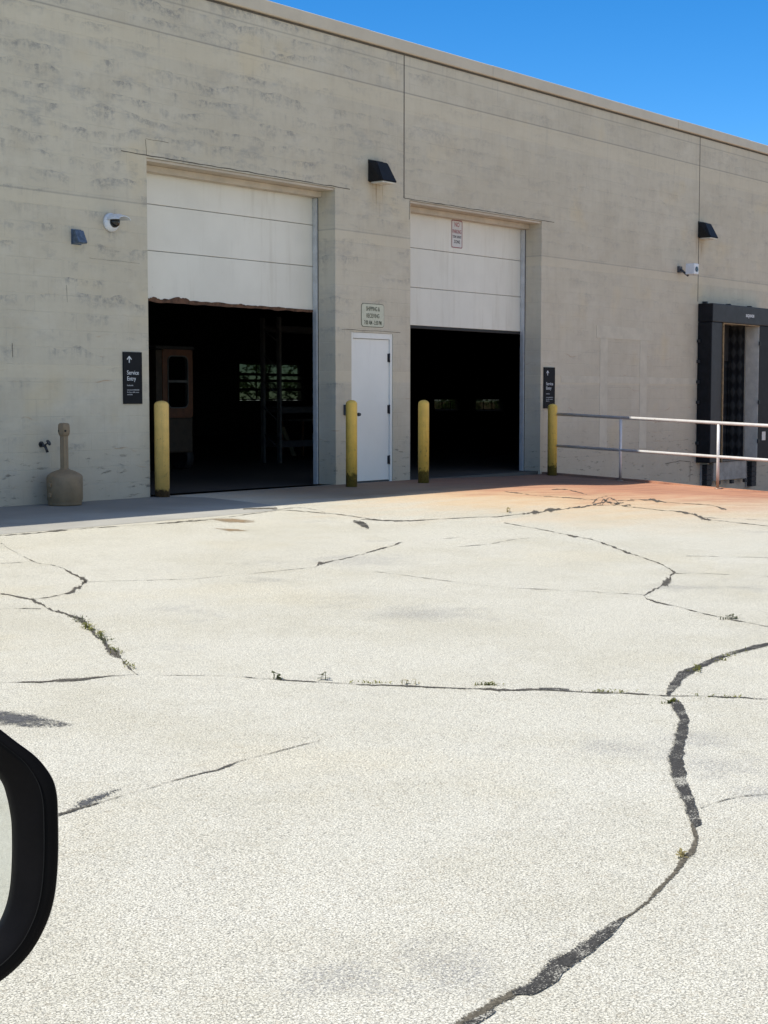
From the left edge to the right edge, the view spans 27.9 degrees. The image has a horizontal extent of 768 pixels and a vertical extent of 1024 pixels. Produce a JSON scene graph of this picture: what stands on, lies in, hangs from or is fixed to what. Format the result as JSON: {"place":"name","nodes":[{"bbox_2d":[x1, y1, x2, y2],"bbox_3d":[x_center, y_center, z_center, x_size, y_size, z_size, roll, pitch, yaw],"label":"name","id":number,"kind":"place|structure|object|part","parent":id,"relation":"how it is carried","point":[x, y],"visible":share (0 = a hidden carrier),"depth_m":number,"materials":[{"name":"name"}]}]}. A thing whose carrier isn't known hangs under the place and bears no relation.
{"place":"outdoors","nodes":[
{"label":"outdoors","id":0,"kind":"place"},
{"bbox_2d":[0,730,58,980],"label":"car door mirror","id":1,"kind":"object","parent":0,"point":[29,839],"visible":1,"depth_m":0.90,"materials":[{"name":"plastic"}]},
{"bbox_2d":[0,496,277,533],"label":"pavement","id":2,"kind":"structure","parent":0,"point":[29,518],"depth_m":17.02,"materials":[{"name":"concrete"}]},
{"bbox_2d":[46,423,82,505],"bbox_3d":[-3.711,-0.555,17.875,0.414,0.955,0.442,3,5,39],"label":"ash receptacle","id":3,"kind":"object","parent":2,"relation":"on","point":[64,485],"visible":1,"depth_m":17.77,"materials":[{"name":"brown plastic"}]},
{"bbox_2d":[154,401,169,496],"bbox_3d":[-2.781,-0.780,19.328,0.184,1.225,0.184,3,5,39],"label":"bollard","id":4,"kind":"object","parent":2,"relation":"on","point":[161,445],"visible":0.91,"depth_m":19.25,"materials":[{"name":"yellow metal"}]},
{"bbox_2d":[282,427,295,455],"bbox_3d":[-2.056,-1.515,33.088,0.342,0.620,0.123,1,4,17],"label":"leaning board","id":5,"kind":"object","parent":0,"point":[286,437],"visible":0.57,"depth_m":33.07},
{"bbox_2d":[282,419,312,454],"bbox_3d":[-1.656,-1.654,33.907,0.700,0.775,1.150,3,5,39],"label":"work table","id":6,"kind":"object","parent":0,"point":[302,433],"visible":0.35,"depth_m":33.32,"materials":[{"name":"black paint"}]},
{"bbox_2d":[0,474,767,1023],"bbox_3d":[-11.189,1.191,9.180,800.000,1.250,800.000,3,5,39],"label":"ground","id":7,"kind":"structure","parent":0,"point":[246,836],"depth_m":5.96,"materials":[{"name":"grey concrete"}]},
{"bbox_2d":[69,614,88,621],"bbox_3d":[-1.820,0.633,9.236,0.118,0.027,0.441,-1,4,-17],"label":"weed","id":8,"kind":"object","parent":7,"relation":"on","point":[78,618],"visible":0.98,"depth_m":9.22,"materials":[{"name":"green plant"}]},
{"bbox_2d":[79,621,95,630],"bbox_3d":[-1.712,0.657,8.918,0.084,0.033,0.275,-2,5,-24],"label":"weed","id":9,"kind":"object","parent":7,"relation":"on","point":[89,628],"visible":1,"depth_m":8.90,"materials":[{"name":"green plant"}]},
{"bbox_2d":[97,633,113,643],"bbox_3d":[-1.531,0.695,8.508,0.083,0.028,0.285,-2,5,-21],"label":"weed","id":10,"kind":"object","parent":7,"relation":"on","point":[100,637],"visible":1,"depth_m":8.52,"materials":[{"name":"green plant"}]},
{"bbox_2d":[108,644,122,654],"bbox_3d":[-1.406,0.729,8.121,0.070,0.024,0.362,-1,4,-13],"label":"weed","id":11,"kind":"object","parent":7,"relation":"on","point":[114,649],"visible":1,"depth_m":8.17,"materials":[{"name":"green plant"}]},
{"bbox_2d":[272,671,281,678],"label":"weed","id":12,"kind":"object","parent":7,"relation":"on","point":[278,675],"visible":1,"depth_m":7.44,"materials":[{"name":"green plant"}]},
{"bbox_2d":[346,400,356,486],"bbox_3d":[-0.455,-0.950,21.620,0.160,1.235,0.160,3,5,39],"label":"bollard","id":13,"kind":"object","parent":7,"relation":"on","point":[351,443],"visible":0.9,"depth_m":21.55,"materials":[{"name":"yellow metal"}]},
{"bbox_2d":[350,680,401,683],"bbox_3d":[-0.040,0.809,7.363,0.249,0.014,0.044,0,4,4],"label":"weed","id":14,"kind":"object","parent":7,"relation":"on","point":[372,682],"visible":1,"depth_m":7.37,"materials":[{"name":"green plant"}]},
{"bbox_2d":[0,0,767,506],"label":"warehouse","id":15,"kind":"structure","parent":7,"relation":"on","point":[218,152],"depth_m":22.76,"materials":[{"name":"beige concrete"}]},
{"bbox_2d":[39,440,50,452],"bbox_3d":[-3.929,-0.764,17.918,0.146,0.152,0.072,2,5,26],"label":"water tap","id":16,"kind":"object","parent":15,"relation":"attached to","point":[41,444],"visible":1,"depth_m":17.89,"materials":[{"name":"metal"}]},
{"bbox_2d":[71,229,86,244],"bbox_3d":[-3.582,-3.239,18.164,0.129,0.180,0.150,3,5,39],"label":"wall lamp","id":17,"kind":"object","parent":15,"relation":"attached to","point":[78,237],"visible":1,"depth_m":18.14,"materials":[{"name":"blue metal"}]},
{"bbox_2d":[103,213,130,231],"bbox_3d":[-3.196,-3.480,18.510,0.269,0.224,0.224,3,5,39],"label":"dome camera","id":18,"kind":"object","parent":15,"relation":"attached to","point":[111,222],"visible":1,"depth_m":18.50,"materials":[{"name":"white plastic"}]},
{"bbox_2d":[122,352,141,403],"bbox_3d":[-3.090,-1.647,18.973,0.024,0.635,0.300,3,5,39],"label":"wall sign","id":19,"kind":"object","parent":15,"relation":"attached to","point":[132,377],"visible":1,"depth_m":18.96,"materials":[{"name":"black metal"}]},
{"bbox_2d":[149,345,193,470],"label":"door","id":20,"kind":"structure","parent":15,"relation":"on","point":[181,435],"depth_m":26.36,"materials":[{"name":"brown wood"}]},
{"bbox_3d":[-3.545,-2.194,26.401,0.060,1.160,0.700,3,5,39],"label":"window frame","id":21,"kind":"part","parent":20,"relation":"part of","materials":[{"name":"orange paint"}]},
{"bbox_2d":[147,173,318,483],"bbox_3d":[-2.106,-2.442,20.767,0.137,4.326,3.650,3,5,39],"label":"overhead door","id":22,"kind":"structure","parent":15,"relation":"in","point":[210,244],"depth_m":20.82,"materials":[{"name":"white metal"}]},
{"bbox_2d":[240,363,302,399],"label":"window","id":23,"kind":"structure","parent":15,"relation":"in","point":[292,374],"depth_m":52.98,"materials":[{"name":"green glass"}]},
{"bbox_2d":[260,317,355,462],"bbox_3d":[-1.290,-2.394,30.466,0.506,2.760,2.798,3,5,39],"label":"pallet rack","id":24,"kind":"object","parent":15,"relation":"on","point":[279,409],"visible":0.48,"depth_m":29.47,"materials":[{"name":"black metal"}]},
{"bbox_2d":[351,332,391,482],"bbox_3d":[-0.194,-1.526,22.640,0.192,2.183,0.951,3,5,39],"label":"service door","id":25,"kind":"structure","parent":15,"relation":"in","point":[371,358],"depth_m":22.68,"materials":[{"name":"white paint"}]},
{"bbox_2d":[361,303,383,327],"bbox_3d":[-0.163,-2.867,22.519,0.006,0.341,0.526,3,5,39],"label":"wall sign","id":26,"kind":"object","parent":15,"relation":"attached to","point":[372,315],"visible":1,"depth_m":22.51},
{"bbox_2d":[368,159,396,184],"bbox_3d":[-0.021,-4.920,22.329,0.274,0.342,0.340,3,5,39],"label":"wall lamp","id":27,"kind":"object","parent":15,"relation":"attached to","point":[380,173],"visible":1,"depth_m":22.25,"materials":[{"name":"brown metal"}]},
{"bbox_2d":[435,400,459,409],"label":"window","id":28,"kind":"structure","parent":15,"relation":"in","point":[439,404],"depth_m":60.89,"materials":[{"name":"black"}]},
{"bbox_2d":[451,219,462,248],"bbox_3d":[1.165,-4.444,24.691,0.006,0.450,0.300,3,5,39],"label":"no parking sign","id":29,"kind":"object","parent":15,"relation":"attached to","point":[456,232],"visible":1,"depth_m":24.68,"materials":[{"name":"white metal"}]},
{"bbox_2d":[410,213,525,470],"bbox_3d":[1.218,-2.712,24.860,0.137,4.381,3.670,3,5,39],"label":"overhead door","id":30,"kind":"structure","parent":15,"relation":"in","point":[480,286],"depth_m":25.05,"materials":[{"name":"white metal"}]},
{"bbox_2d":[476,400,502,409],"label":"window","id":31,"kind":"structure","parent":15,"relation":"in","point":[480,404],"depth_m":63.12,"materials":[{"name":"black"}]},
{"bbox_2d":[543,367,554,407],"bbox_3d":[2.808,-2.109,26.236,0.024,0.695,0.335,3,5,39],"label":"wall sign","id":32,"kind":"object","parent":15,"relation":"attached to","point":[548,385],"visible":0.99,"depth_m":26.20,"materials":[{"name":"black metal"}]},
{"bbox_2d":[677,263,698,276],"bbox_3d":[5.812,-4.616,29.492,0.371,0.245,0.190,3,5,39],"label":"bullet camera","id":33,"kind":"object","parent":15,"relation":"attached to","point":[692,268],"visible":1,"depth_m":29.40,"materials":[{"name":"grey plastic"}]},
{"bbox_2d":[700,463,711,486],"bbox_3d":[6.412,-0.688,30.709,0.138,0.560,0.280,3,5,39],"label":"dock bumper","id":34,"kind":"object","parent":15,"relation":"attached to","point":[705,474],"visible":0.81,"depth_m":30.63,"materials":[{"name":"black rubber"}]},
{"bbox_2d":[698,221,717,239],"bbox_3d":[6.331,-5.498,30.147,0.274,0.342,0.340,3,5,39],"label":"wall lamp","id":35,"kind":"object","parent":15,"relation":"attached to","point":[706,231],"visible":1,"depth_m":30.06,"materials":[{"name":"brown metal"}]},
{"bbox_2d":[709,459,746,484],"bbox_3d":[6.919,-0.838,31.550,0.460,0.496,1.520,3,5,39],"label":"dock leveller","id":36,"kind":"object","parent":15,"relation":"attached to","point":[732,469],"visible":0.68,"depth_m":31.43,"materials":[{"name":"grey metal"}]},
{"bbox_2d":[695,301,767,462],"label":"dock shelter","id":37,"kind":"object","parent":15,"relation":"attached to","point":[713,318],"visible":0.97,"depth_m":30.55,"materials":[{"name":"black plastic"}]},
{"bbox_2d":[722,325,744,456],"bbox_3d":[6.793,-2.548,31.526,0.456,2.890,1.900,3,5,39],"label":"dock door","id":38,"kind":"structure","parent":15,"relation":"in","point":[734,336],"depth_m":32.09,"materials":[{"name":"black metal"}]},
{"bbox_2d":[745,460,756,486],"bbox_3d":[7.671,-0.802,32.258,0.138,0.560,0.280,3,5,39],"label":"dock bumper","id":39,"kind":"object","parent":15,"relation":"attached to","point":[751,473],"visible":0.97,"depth_m":32.18,"materials":[{"name":"black rubber"}]},
{"bbox_2d":[418,400,428,482],"bbox_3d":[0.581,-1.025,22.657,0.160,1.235,0.160,-1,4,-11],"label":"bollard","id":40,"kind":"object","parent":7,"relation":"on","point":[423,441],"visible":0.94,"depth_m":22.59,"materials":[{"name":"yellow metal"}]},
{"bbox_2d":[475,681,503,685],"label":"weed","id":41,"kind":"object","parent":7,"relation":"on","point":[490,683],"visible":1,"depth_m":7.34,"materials":[{"name":"green plant"}]},
{"bbox_2d":[547,404,556,475],"bbox_3d":[2.826,-1.198,25.918,0.160,1.235,0.160,-3,5,-31],"label":"bollard","id":42,"kind":"object","parent":7,"relation":"on","point":[552,444],"visible":0.94,"depth_m":25.85,"materials":[{"name":"yellow metal"}]},
{"bbox_2d":[581,687,627,692],"bbox_3d":[1.054,0.830,7.200,0.267,0.020,0.069,0,4,6],"label":"weed","id":43,"kind":"object","parent":7,"relation":"on","point":[607,691],"visible":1,"depth_m":7.20,"materials":[{"name":"green plant"}]},
{"bbox_2d":[542,472,767,492],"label":"kerb","id":44,"kind":"structure","parent":7,"relation":"on","point":[610,478],"depth_m":25.06,"materials":[{"name":"beige concrete"}]},
{"bbox_2d":[556,413,767,488],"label":"railing","id":45,"kind":"object","parent":7,"relation":"on","point":[718,456],"visible":0.87,"depth_m":24.58,"materials":[{"name":"silver metal"}]},
{"bbox_2d":[661,698,678,703],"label":"weed","id":46,"kind":"object","parent":7,"relation":"on","point":[671,700],"visible":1,"depth_m":6.96,"materials":[{"name":"green plant"}]},
{"bbox_2d":[675,848,688,858],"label":"weed","id":47,"kind":"object","parent":7,"relation":"on","point":[681,853],"visible":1,"depth_m":4.68,"materials":[{"name":"plant"}]},
{"bbox_2d":[686,664,700,671],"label":"weed","id":48,"kind":"object","parent":7,"relation":"on","point":[698,666],"visible":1,"depth_m":7.79,"materials":[{"name":"green plant"}]},
{"bbox_2d":[663,693,754,697],"bbox_3d":[1.494,0.846,7.102,0.419,0.014,0.099,0,4,2],"label":"weed","id":49,"kind":"object","parent":7,"relation":"on","point":[717,696],"visible":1,"depth_m":7.11,"materials":[{"name":"green plant"}]},
{"bbox_2d":[711,647,746,661],"bbox_3d":[1.831,0.752,8.228,0.141,0.022,0.513,3,5,39],"label":"weed","id":50,"kind":"object","parent":7,"relation":"on","point":[726,655],"visible":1,"depth_m":8.15,"materials":[{"name":"green plant"}]},
{"bbox_2d":[718,614,740,619],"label":"weed","id":51,"kind":"object","parent":7,"relation":"on","point":[728,617],"visible":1,"depth_m":9.52,"materials":[{"name":"green plant"}]},
{"bbox_2d":[268,0,767,144],"label":"sky","id":52,"kind":"structure","parent":0,"point":[704,63],"materials":[{"name":"blue"}]}
]}

